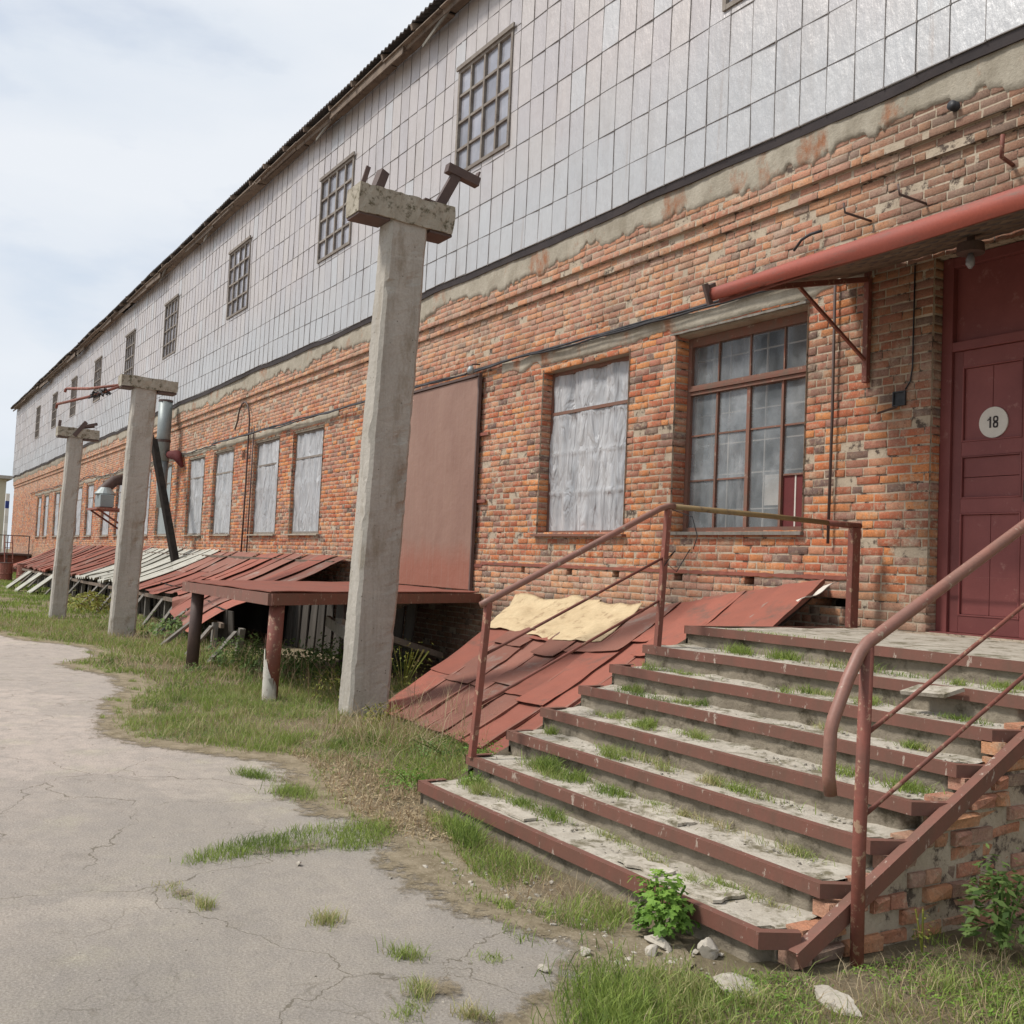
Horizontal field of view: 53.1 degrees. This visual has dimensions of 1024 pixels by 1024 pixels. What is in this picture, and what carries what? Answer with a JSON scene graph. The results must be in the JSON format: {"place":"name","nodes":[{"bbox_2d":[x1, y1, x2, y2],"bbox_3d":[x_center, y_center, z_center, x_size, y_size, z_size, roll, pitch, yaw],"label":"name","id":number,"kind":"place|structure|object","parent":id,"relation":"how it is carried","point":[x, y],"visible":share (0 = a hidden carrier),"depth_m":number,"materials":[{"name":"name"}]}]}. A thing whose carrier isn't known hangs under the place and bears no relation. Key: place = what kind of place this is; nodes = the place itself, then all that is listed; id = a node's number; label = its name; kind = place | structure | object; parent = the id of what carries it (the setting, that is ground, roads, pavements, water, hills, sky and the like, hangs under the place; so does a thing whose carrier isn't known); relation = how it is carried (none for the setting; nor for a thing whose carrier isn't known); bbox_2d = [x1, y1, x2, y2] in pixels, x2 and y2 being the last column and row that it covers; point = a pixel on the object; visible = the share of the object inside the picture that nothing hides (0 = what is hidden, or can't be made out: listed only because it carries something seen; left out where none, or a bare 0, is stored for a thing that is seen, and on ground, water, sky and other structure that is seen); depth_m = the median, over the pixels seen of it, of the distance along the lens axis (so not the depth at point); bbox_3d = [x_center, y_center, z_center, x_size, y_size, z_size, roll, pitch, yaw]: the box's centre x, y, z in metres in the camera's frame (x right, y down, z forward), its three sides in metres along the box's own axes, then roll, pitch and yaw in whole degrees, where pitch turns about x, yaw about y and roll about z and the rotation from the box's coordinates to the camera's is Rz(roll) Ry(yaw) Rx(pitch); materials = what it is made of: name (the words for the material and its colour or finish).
{"place":"outdoors","nodes":[
{"label":"outdoors","id":0,"kind":"place"},
{"bbox_2d":[0,475,12,551],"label":"pale building","id":1,"kind":"structure","parent":0,"point":[4,479],"depth_m":94.42,"materials":[{"name":"concrete"}]},
{"bbox_2d":[0,0,432,548],"label":"sky","id":2,"kind":"structure","parent":0,"point":[125,125],"materials":[{"name":"white"}]},
{"bbox_2d":[0,635,622,1023],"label":"asphalt yard","id":3,"kind":"structure","parent":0,"point":[253,935],"depth_m":4.68,"materials":[{"name":"grey asphalt"}]},
{"bbox_2d":[0,627,694,1023],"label":"scattered dirt","id":4,"kind":"structure","parent":3,"relation":"on","point":[416,861],"depth_m":5.34,"materials":[{"name":"brown soil"}]},
{"bbox_2d":[278,746,451,839],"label":"leaf litter","id":5,"kind":"object","parent":4,"relation":"on","point":[337,789],"visible":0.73,"depth_m":6.91,"materials":[{"name":"brown plant"}]},
{"bbox_2d":[538,964,550,971],"bbox_3d":[0.127,1.814,4.073,0.056,0.028,0.033,1,-3,20],"label":"rubble stone","id":6,"kind":"object","parent":4,"relation":"on","point":[545,968],"visible":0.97,"depth_m":4.06,"materials":[{"name":"stone"}]},
{"bbox_2d":[581,946,590,956],"bbox_3d":[0.307,1.836,4.265,0.044,0.036,0.069,2,-3,3],"label":"rubble stone","id":7,"kind":"object","parent":4,"relation":"on","point":[586,950],"visible":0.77,"depth_m":4.25,"materials":[{"name":"stone"}]},
{"bbox_2d":[645,944,657,956],"bbox_3d":[0.586,1.845,4.299,0.055,0.054,0.059,2,-3,6],"label":"rubble stone","id":8,"kind":"object","parent":4,"relation":"on","point":[652,947],"visible":0.9,"depth_m":4.29,"materials":[{"name":"stone"}]},
{"bbox_2d":[644,934,671,951],"bbox_3d":[0.636,1.848,4.396,0.073,0.056,0.172,4,-4,-32],"label":"rubble stone","id":9,"kind":"object","parent":4,"relation":"on","point":[661,942],"visible":0.84,"depth_m":4.37,"materials":[{"name":"stone"}]},
{"bbox_2d":[627,868,701,939],"bbox_3d":[0.684,1.732,4.541,0.332,0.294,0.332,4,-4,-32],"label":"leafy plant","id":10,"kind":"object","parent":4,"relation":"on","point":[674,911],"visible":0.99,"depth_m":4.47,"materials":[{"name":"plant"}]},
{"bbox_2d":[0,549,1023,1023],"bbox_3d":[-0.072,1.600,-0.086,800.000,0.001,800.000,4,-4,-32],"label":"ground","id":11,"kind":"structure","parent":0,"point":[820,969],"depth_m":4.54,"materials":[{"name":"green plant"}]},
{"bbox_2d":[2,493,9,551],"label":"striped pillar","id":12,"kind":"structure","parent":11,"relation":"on","point":[6,513],"depth_m":85.52,"materials":[{"name":"white paint"}]},
{"bbox_2d":[0,562,12,580],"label":"metal drum","id":13,"kind":"object","parent":11,"relation":"on","point":[6,570],"visible":0.89,"depth_m":44.31,"materials":[{"name":"paint"}]},
{"bbox_2d":[0,534,31,572],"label":"platform","id":14,"kind":"structure","parent":11,"relation":"on","point":[10,557],"depth_m":57.61,"materials":[{"name":"red paint"}]},
{"bbox_2d":[6,571,31,588],"bbox_3d":[-17.772,2.455,36.883,0.760,0.698,0.900,4,-4,-32],"label":"slate sheet","id":15,"kind":"object","parent":11,"relation":"on","point":[17,580],"visible":0.87,"depth_m":36.77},
{"bbox_2d":[16,563,29,581],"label":"metal drum","id":16,"kind":"object","parent":11,"relation":"on","point":[20,566],"visible":0.41,"depth_m":43.67,"materials":[{"name":"paint"}]},
{"bbox_2d":[14,572,42,591],"bbox_3d":[-16.632,2.418,35.238,0.760,0.698,0.900,4,-4,-32],"label":"slate sheet","id":17,"kind":"object","parent":11,"relation":"on","point":[29,581],"visible":0.88,"depth_m":35.15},
{"bbox_2d":[27,574,52,593],"bbox_3d":[-15.564,2.394,33.900,0.760,0.698,0.900,4,-4,-32],"label":"slate sheet","id":18,"kind":"object","parent":11,"relation":"on","point":[40,585],"visible":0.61,"depth_m":33.81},
{"bbox_2d":[48,420,99,618],"bbox_3d":[-9.937,0.173,23.124,0.884,4.496,0.365,4,-4,-32],"label":"concrete pole","id":19,"kind":"object","parent":11,"relation":"on","point":[76,437],"visible":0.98,"depth_m":22.97,"materials":[{"name":"grey concrete"}]},
{"bbox_2d":[67,590,110,613],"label":"leafy plant","id":20,"kind":"object","parent":11,"relation":"on","point":[81,605],"visible":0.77,"depth_m":25.00,"materials":[{"name":"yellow plant"}]},
{"bbox_2d":[108,374,178,636],"bbox_3d":[-6.957,-0.089,19.168,1.028,4.864,0.375,4,-4,-32],"label":"concrete pole","id":21,"kind":"object","parent":11,"relation":"on","point":[145,391],"visible":0.98,"depth_m":18.98,"materials":[{"name":"grey concrete"}]},
{"bbox_2d":[55,385,119,408],"bbox_3d":[-8.146,-2.216,19.700,2.319,0.338,0.070,0,-4,37],"label":"rusty pipe","id":22,"kind":"object","parent":21,"relation":"attached to","point":[81,398],"visible":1,"depth_m":19.83,"materials":[{"name":"metal"}]},
{"bbox_2d":[88,388,111,398],"bbox_3d":[-7.838,-2.251,19.483,0.759,0.171,0.217,0,-4,39],"label":"wire bundle","id":23,"kind":"object","parent":22,"relation":"attached to","point":[101,394],"visible":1,"depth_m":19.40,"materials":[{"name":"metal"}]},
{"bbox_2d":[64,384,118,392],"bbox_3d":[-8.082,-2.421,19.728,2.270,0.151,0.140,0,-4,40],"label":"rusty pipe","id":24,"kind":"object","parent":21,"relation":"attached to","point":[88,388],"visible":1,"depth_m":19.68,"materials":[{"name":"metal"}]},
{"bbox_2d":[127,610,208,638],"bbox_3d":[-6.161,2.090,18.968,1.671,0.513,1.570,0,-4,38],"label":"leafy plant","id":25,"kind":"object","parent":11,"relation":"on","point":[176,621],"visible":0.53,"depth_m":18.67,"materials":[{"name":"green plant"}]},
{"bbox_2d":[13,545,349,663],"bbox_3d":[-12.818,1.852,31.650,3.468,1.792,37.541,4,-4,-32],"label":"lean to","id":26,"kind":"object","parent":11,"relation":"on","point":[163,577],"visible":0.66,"depth_m":23.44,"materials":[{"name":"red metal"}]},
{"bbox_2d":[152,435,178,561],"bbox_3d":[-9.812,-0.411,28.847,0.171,3.818,3.123,5,-4,-35],"label":"leaning post","id":27,"kind":"object","parent":26,"relation":"on","point":[166,513],"visible":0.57,"depth_m":28.64,"materials":[{"name":"metal"}]},
{"bbox_2d":[179,662,210,672],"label":"leafy plant","id":28,"kind":"object","parent":11,"relation":"on","point":[191,668],"visible":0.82,"depth_m":13.61,"materials":[{"name":"green plant"}]},
{"bbox_2d":[1,620,394,689],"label":"ground cover","id":29,"kind":"object","parent":11,"relation":"on","point":[161,657],"visible":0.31,"depth_m":14.69,"materials":[{"name":"green plant"}]},
{"bbox_2d":[205,628,288,666],"bbox_3d":[-3.790,1.950,14.685,1.229,0.545,1.236,4,-4,-32],"label":"leafy plant","id":30,"kind":"object","parent":11,"relation":"on","point":[221,652],"visible":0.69,"depth_m":14.57,"materials":[{"name":"green plant"}]},
{"bbox_2d":[238,638,342,682],"bbox_3d":[-2.887,1.973,13.943,1.771,0.502,1.718,1,-3,23],"label":"leafy plant","id":31,"kind":"object","parent":11,"relation":"on","point":[291,659],"visible":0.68,"depth_m":13.58,"materials":[{"name":"green plant"}]},
{"bbox_2d":[126,687,466,799],"bbox_3d":[-1.348,2.053,9.844,4.250,0.040,5.789,4,-4,-32],"label":"ground cover","id":32,"kind":"object","parent":11,"relation":"on","point":[329,748],"visible":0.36,"depth_m":9.34,"materials":[{"name":"green plant"}]},
{"bbox_2d":[182,580,480,700],"bbox_3d":[-2.927,1.677,15.188,3.886,1.230,7.106,4,-4,-32],"label":"loading dock","id":33,"kind":"object","parent":11,"relation":"on","point":[295,596],"visible":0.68,"depth_m":13.99,"materials":[{"name":"paint"}]},
{"bbox_2d":[294,668,405,697],"bbox_3d":[-1.791,1.937,11.741,1.261,0.436,1.189,4,-4,-32],"label":"leafy plant","id":34,"kind":"object","parent":11,"relation":"on","point":[331,683],"visible":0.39,"depth_m":11.67,"materials":[{"name":"green plant"}]},
{"bbox_2d":[290,632,427,675],"bbox_3d":[-2.204,1.993,14.573,2.148,0.592,2.124,4,-4,-32],"label":"leafy plant","id":35,"kind":"object","parent":11,"relation":"on","point":[342,651],"visible":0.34,"depth_m":14.27,"materials":[{"name":"green plant"}]},
{"bbox_2d":[356,702,406,724],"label":"leafy plant","id":36,"kind":"object","parent":11,"relation":"on","point":[378,719],"visible":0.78,"depth_m":10.06,"materials":[{"name":"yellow plant"}]},
{"bbox_2d":[338,162,480,716],"bbox_3d":[-1.149,-0.864,11.022,1.495,6.059,0.374,4,-4,-32],"label":"concrete pole","id":37,"kind":"object","parent":11,"relation":"on","point":[409,225],"visible":0.99,"depth_m":10.77,"materials":[{"name":"grey concrete"}]},
{"bbox_2d":[378,763,443,789],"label":"leafy plant","id":38,"kind":"object","parent":11,"relation":"on","point":[407,782],"visible":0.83,"depth_m":7.24,"materials":[{"name":"plant"}]},
{"bbox_2d":[390,639,432,690],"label":"leafy plant","id":39,"kind":"object","parent":11,"relation":"on","point":[405,677],"visible":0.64,"depth_m":12.57,"materials":[{"name":"green plant"}]},
{"bbox_2d":[387,733,482,764],"bbox_3d":[-0.613,1.951,8.564,0.814,0.175,0.984,2,-3,8],"label":"leafy plant","id":40,"kind":"object","parent":11,"relation":"on","point":[435,749],"visible":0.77,"depth_m":8.43,"materials":[{"name":"green plant"}]},
{"bbox_2d":[461,738,502,771],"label":"leafy plant","id":41,"kind":"object","parent":11,"relation":"on","point":[484,751],"visible":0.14,"depth_m":7.54,"materials":[{"name":"plant"}]},
{"bbox_2d":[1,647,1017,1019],"bbox_3d":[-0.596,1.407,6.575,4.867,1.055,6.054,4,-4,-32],"label":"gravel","id":42,"kind":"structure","parent":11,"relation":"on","point":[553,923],"depth_m":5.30,"materials":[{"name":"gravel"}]},
{"bbox_2d":[0,614,1023,1023],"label":"dry grass","id":43,"kind":"structure","parent":11,"relation":"on","point":[370,778],"depth_m":7.89,"materials":[{"name":"plant"}]},
{"bbox_2d":[9,0,1023,665],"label":"warehouse","id":44,"kind":"structure","parent":11,"relation":"on","point":[635,160],"depth_m":12.46,"materials":[{"name":"brick"}]},
{"bbox_2d":[35,405,40,438],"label":"window","id":45,"kind":"structure","parent":44,"relation":"in","point":[38,408],"depth_m":58.50,"materials":[{"name":"glass"}]},
{"bbox_2d":[36,497,41,535],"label":"window","id":46,"kind":"structure","parent":44,"relation":"in","point":[39,506],"depth_m":57.13,"materials":[{"name":"grey paint"}]},
{"bbox_2d":[40,495,48,536],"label":"window","id":47,"kind":"structure","parent":44,"relation":"in","point":[47,497],"depth_m":54.72,"materials":[{"name":"grey paint"}]},
{"bbox_2d":[51,391,57,428],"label":"window","id":48,"kind":"structure","parent":44,"relation":"in","point":[53,421],"depth_m":53.08,"materials":[{"name":"glass"}]},
{"bbox_2d":[50,493,59,536],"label":"window","id":49,"kind":"structure","parent":44,"relation":"in","point":[57,494],"depth_m":51.53,"materials":[{"name":"grey paint"}]},
{"bbox_2d":[69,375,77,417],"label":"window","id":50,"kind":"structure","parent":44,"relation":"in","point":[74,381],"depth_m":47.97,"materials":[{"name":"glass"}]},
{"bbox_2d":[74,487,81,536],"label":"window","id":51,"kind":"structure","parent":44,"relation":"in","point":[77,525],"depth_m":45.94,"materials":[{"name":"grey paint"}]},
{"bbox_2d":[82,484,93,536],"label":"window","id":52,"kind":"structure","parent":44,"relation":"in","point":[91,487],"depth_m":43.60,"materials":[{"name":"grey paint"}]},
{"bbox_2d":[92,355,101,402],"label":"window","id":53,"kind":"structure","parent":44,"relation":"in","point":[98,362],"depth_m":42.80,"materials":[{"name":"glass"}]},
{"bbox_2d":[98,511,108,536],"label":"window","id":54,"kind":"structure","parent":44,"relation":"in","point":[104,524],"depth_m":40.36,"materials":[{"name":"grey paint"}]},
{"bbox_2d":[86,475,122,529],"bbox_3d":[-14.223,-0.687,36.282,1.332,2.825,2.794,4,-4,-32],"label":"extractor unit","id":55,"kind":"object","parent":44,"relation":"attached to","point":[104,493],"visible":0.91,"depth_m":35.43,"materials":[{"name":"silver metal"}]},
{"bbox_2d":[112,485,121,536],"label":"window","id":56,"kind":"structure","parent":44,"relation":"in","point":[120,486],"depth_m":38.38,"materials":[{"name":"grey paint"}]},
{"bbox_2d":[124,328,135,374],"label":"window","id":57,"kind":"structure","parent":44,"relation":"in","point":[130,337],"depth_m":37.37,"materials":[{"name":"glass"}]},
{"bbox_2d":[144,470,150,535],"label":"window","id":58,"kind":"structure","parent":44,"relation":"in","point":[146,521],"depth_m":34.30,"materials":[{"name":"grey paint"}]},
{"bbox_2d":[95,445,215,477],"bbox_3d":[-12.580,-1.602,34.857,0.048,0.100,17.601,4,-4,-32],"label":"cable","id":59,"kind":"object","parent":44,"relation":"attached to","point":[152,461],"visible":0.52,"depth_m":29.77,"materials":[{"name":"rubber"}]},
{"bbox_2d":[152,465,171,535],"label":"window","id":60,"kind":"structure","parent":44,"relation":"in","point":[160,523],"depth_m":32.31,"materials":[{"name":"grey paint"}]},
{"bbox_2d":[156,399,183,507],"bbox_3d":[-10.125,-1.746,30.496,1.306,3.244,0.428,0,-4,34],"label":"vent duct","id":61,"kind":"object","parent":44,"relation":"attached to","point":[165,408],"visible":0.78,"depth_m":30.61,"materials":[{"name":"silver metal"}]},
{"bbox_2d":[162,294,178,359],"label":"window","id":62,"kind":"structure","parent":44,"relation":"in","point":[172,306],"depth_m":32.19,"materials":[{"name":"glass"}]},
{"bbox_2d":[181,457,204,535],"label":"window","id":63,"kind":"structure","parent":44,"relation":"in","point":[197,465],"depth_m":29.20,"materials":[{"name":"grey paint"}]},
{"bbox_2d":[206,450,233,535],"bbox_3d":[-7.519,-0.480,26.762,0.270,2.225,1.920,4,-4,-32],"label":"window","id":64,"kind":"structure","parent":44,"relation":"in","point":[224,466],"depth_m":26.89,"materials":[{"name":"grey paint"}]},
{"bbox_2d":[226,235,251,319],"bbox_3d":[-6.970,-5.951,26.166,0.120,1.805,1.830,4,-4,-32],"label":"window","id":65,"kind":"structure","parent":44,"relation":"in","point":[239,263],"depth_m":26.16,"materials":[{"name":"glass"}]},
{"bbox_2d":[234,401,249,551],"bbox_3d":[-6.752,-0.872,25.326,0.064,3.743,1.138,4,-4,-32],"label":"gooseneck pipe","id":66,"kind":"object","parent":44,"relation":"attached to","point":[242,403],"visible":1,"depth_m":24.87,"materials":[{"name":"brown metal"}]},
{"bbox_2d":[246,426,254,551],"bbox_3d":[-6.270,-0.546,24.537,0.034,3.050,0.056,3,-3,-5],"label":"riser pipe","id":67,"kind":"object","parent":44,"relation":"attached to","point":[250,489],"visible":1,"depth_m":24.52,"materials":[{"name":"brown metal"}]},
{"bbox_2d":[246,438,279,535],"bbox_3d":[-5.695,-0.555,23.829,0.270,2.225,1.910,4,-4,-32],"label":"window","id":68,"kind":"structure","parent":44,"relation":"in","point":[267,452],"depth_m":23.94,"materials":[{"name":"grey paint"}]},
{"bbox_2d":[284,428,323,534],"bbox_3d":[-4.278,-0.614,21.549,0.270,2.225,1.880,4,-4,-32],"label":"window","id":69,"kind":"structure","parent":44,"relation":"in","point":[306,499],"depth_m":21.63,"materials":[{"name":"grey paint"}]},
{"bbox_2d":[317,151,354,263],"bbox_3d":[-3.543,-6.092,20.656,0.120,1.805,1.810,4,-4,-32],"label":"window","id":70,"kind":"structure","parent":44,"relation":"in","point":[334,232],"depth_m":20.67,"materials":[{"name":"glass"}]},
{"bbox_2d":[211,373,465,444],"bbox_3d":[-4.379,-1.946,21.532,0.044,0.081,13.901,4,-4,-32],"label":"cable","id":71,"kind":"object","parent":44,"relation":"attached to","point":[334,410],"visible":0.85,"depth_m":20.54,"materials":[{"name":"rubber"}]},
{"bbox_2d":[467,364,479,374],"bbox_3d":[-0.575,-2.151,15.363,0.211,0.178,0.110,4,-4,-32],"label":"gate lamp","id":72,"kind":"object","parent":44,"relation":"attached to","point":[470,369],"visible":1,"depth_m":15.30,"materials":[{"name":"white metal"}]},
{"bbox_2d":[454,22,514,170],"bbox_3d":[-0.423,-6.220,15.639,0.120,1.805,1.730,4,-4,-32],"label":"window","id":73,"kind":"structure","parent":44,"relation":"in","point":[483,120],"depth_m":15.61,"materials":[{"name":"grey glass"}]},
{"bbox_2d":[530,356,628,536],"bbox_3d":[0.944,-0.798,13.164,0.285,2.245,2.000,4,-4,-32],"label":"window","id":74,"kind":"structure","parent":44,"relation":"in","point":[589,407],"depth_m":13.25,"materials":[{"name":"fabric"}]},
{"bbox_2d":[474,300,718,370],"bbox_3d":[1.191,-2.220,12.694,0.042,0.055,7.001,4,-4,-32],"label":"cable","id":75,"kind":"object","parent":44,"relation":"attached to","point":[665,316],"visible":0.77,"depth_m":12.56,"materials":[{"name":"rubber"}]},
{"bbox_2d":[474,302,718,369],"bbox_3d":[1.204,-2.237,12.703,0.040,0.044,7.000,4,-4,-32],"label":"cable","id":76,"kind":"object","parent":44,"relation":"attached to","point":[600,333],"visible":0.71,"depth_m":12.46,"materials":[{"name":"rubber"}]},
{"bbox_2d":[467,290,770,374],"bbox_3d":[1.180,-2.203,12.687,0.036,0.068,7.001,4,-4,-32],"label":"cable","id":77,"kind":"object","parent":44,"relation":"attached to","point":[667,318],"visible":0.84,"depth_m":12.32,"materials":[{"name":"rubber"}]},
{"bbox_2d":[722,0,742,11],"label":"window","id":78,"kind":"structure","parent":44,"relation":"in","point":[726,4],"depth_m":11.06,"materials":[{"name":"grey paint"}]},
{"bbox_2d":[670,301,809,534],"bbox_3d":[2.581,-0.883,10.956,0.720,2.346,2.380,4,-4,-32],"label":"window","id":79,"kind":"structure","parent":44,"relation":"in","point":[735,414],"depth_m":11.03,"materials":[{"name":"paint"}]},
{"bbox_2d":[793,229,821,250],"bbox_3d":[2.874,-2.658,10.013,0.077,0.134,0.363,4,-4,-32],"label":"cable","id":80,"kind":"object","parent":44,"relation":"attached to","point":[805,237],"visible":1,"depth_m":9.98,"materials":[{"name":"rubber"}]},
{"bbox_2d":[826,285,836,543],"bbox_3d":[3.009,-0.952,9.628,0.028,2.500,0.038,4,-4,-32],"label":"thin pipe","id":81,"kind":"object","parent":44,"relation":"attached to","point":[832,415],"visible":0.79,"depth_m":9.61,"materials":[{"name":"brown metal"}]},
{"bbox_2d":[843,202,871,221],"bbox_3d":[3.163,-2.735,9.357,0.401,0.101,0.031,4,-4,-32],"label":"iron hook","id":82,"kind":"object","parent":44,"relation":"attached to","point":[856,216],"visible":1,"depth_m":9.31,"materials":[{"name":"brown metal"}]},
{"bbox_2d":[876,390,905,414],"bbox_3d":[3.352,-0.965,9.049,0.240,0.206,0.106,2,-3,14],"label":"wall box","id":83,"kind":"object","parent":44,"relation":"attached to","point":[898,398],"visible":1,"depth_m":9.04,"materials":[{"name":"brown metal"}]},
{"bbox_2d":[905,265,915,389],"bbox_3d":[3.497,-1.619,8.994,0.014,1.094,0.083,4,-4,-32],"label":"cable","id":84,"kind":"object","parent":44,"relation":"attached to","point":[913,326],"visible":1,"depth_m":8.96,"materials":[{"name":"rubber"}]},
{"bbox_2d":[897,184,926,204],"bbox_3d":[3.469,-2.748,8.865,0.401,0.101,0.031,4,-4,-32],"label":"iron hook","id":85,"kind":"object","parent":44,"relation":"attached to","point":[909,197],"visible":1,"depth_m":8.82,"materials":[{"name":"brown metal"}]},
{"bbox_2d":[947,100,959,111],"bbox_3d":[3.787,-3.429,8.685,0.204,0.092,0.084,4,-4,-32],"label":"pipe stub","id":86,"kind":"object","parent":44,"relation":"attached to","point":[953,105],"visible":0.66,"depth_m":8.63,"materials":[{"name":"metal"}]},
{"bbox_2d":[956,235,984,268],"bbox_3d":[3.578,-2.027,7.990,0.207,0.260,0.210,4,-4,-32],"label":"canopy lamp","id":87,"kind":"object","parent":44,"relation":"hanging from","point":[971,248],"visible":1,"depth_m":7.95,"materials":[{"name":"brown metal"}]},
{"bbox_2d":[928,240,1023,640],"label":"entrance door","id":88,"kind":"structure","parent":44,"relation":"in","point":[981,495],"depth_m":8.50,"materials":[{"name":"paint"}]},
{"bbox_2d":[999,134,1014,166],"bbox_3d":[3.970,-2.893,8.210,0.263,0.198,0.051,5,-4,-43],"label":"iron pin","id":89,"kind":"object","parent":44,"relation":"attached to","point":[1001,154],"visible":1,"depth_m":8.14,"materials":[{"name":"paint"}]},
{"bbox_2d":[383,579,836,753],"bbox_3d":[0.295,1.385,10.668,3.200,1.643,5.918,4,-4,-32],"label":"cellar cover","id":90,"kind":"object","parent":11,"relation":"on","point":[555,684],"visible":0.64,"depth_m":10.26,"materials":[{"name":"red painted sheet metal"},{"name":"beige fabric"}]},
{"bbox_2d":[490,593,642,641],"bbox_3d":[0.527,1.262,12.502,0.969,0.503,3.098,4,-4,-32],"label":"tarpaulin","id":91,"kind":"object","parent":90,"relation":"on","point":[587,620],"visible":0.93,"depth_m":12.35,"materials":[{"name":"fabric"}]},
{"bbox_2d":[697,937,718,959],"bbox_3d":[0.827,1.846,4.322,0.089,0.089,0.076,2,-3,15],"label":"rubble stone","id":92,"kind":"object","parent":11,"relation":"on","point":[707,947],"visible":1,"depth_m":4.30,"materials":[{"name":"stone"}]},
{"bbox_2d":[417,503,1023,969],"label":"entrance staircase","id":93,"kind":"structure","parent":11,"relation":"on","point":[895,855],"depth_m":5.41,"materials":[{"name":"concrete"}]},
{"bbox_2d":[461,770,489,783],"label":"leafy plant","id":94,"kind":"object","parent":93,"relation":"on","point":[478,777],"visible":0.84,"depth_m":6.79,"materials":[{"name":"plant"}]},
{"bbox_2d":[900,684,964,697],"bbox_3d":[2.309,0.985,5.633,0.110,0.075,0.330,4,-4,-32],"label":"broken slab","id":95,"kind":"object","parent":93,"relation":"on","point":[938,691],"depth_m":5.59,"materials":[{"name":"concrete"}]},
{"bbox_2d":[712,972,759,996],"bbox_3d":[0.875,1.845,3.999,0.163,0.046,0.204,3,-3,-10],"label":"rubble stone","id":96,"kind":"object","parent":11,"relation":"on","point":[730,978],"visible":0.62,"depth_m":3.99,"materials":[{"name":"stone"}]},
{"bbox_2d":[574,925,1023,1023],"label":"ground cover","id":97,"kind":"object","parent":11,"relation":"on","point":[898,976],"visible":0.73,"depth_m":4.04,"materials":[{"name":"plant"}]},
{"bbox_2d":[814,985,861,1017],"bbox_3d":[1.227,1.846,3.868,0.101,0.072,0.245,4,-4,-32],"label":"rubble stone","id":98,"kind":"object","parent":11,"relation":"on","point":[831,995],"visible":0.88,"depth_m":3.85,"materials":[{"name":"stone"}]},
{"bbox_2d":[911,907,932,952],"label":"leafy plant","id":99,"kind":"object","parent":11,"relation":"on","point":[920,937],"visible":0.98,"depth_m":4.42,"materials":[{"name":"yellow plant"}]},
{"bbox_2d":[957,843,1023,955],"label":"leafy plant","id":100,"kind":"object","parent":11,"relation":"on","point":[1001,932],"visible":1,"depth_m":4.46,"materials":[{"name":"green plant"}]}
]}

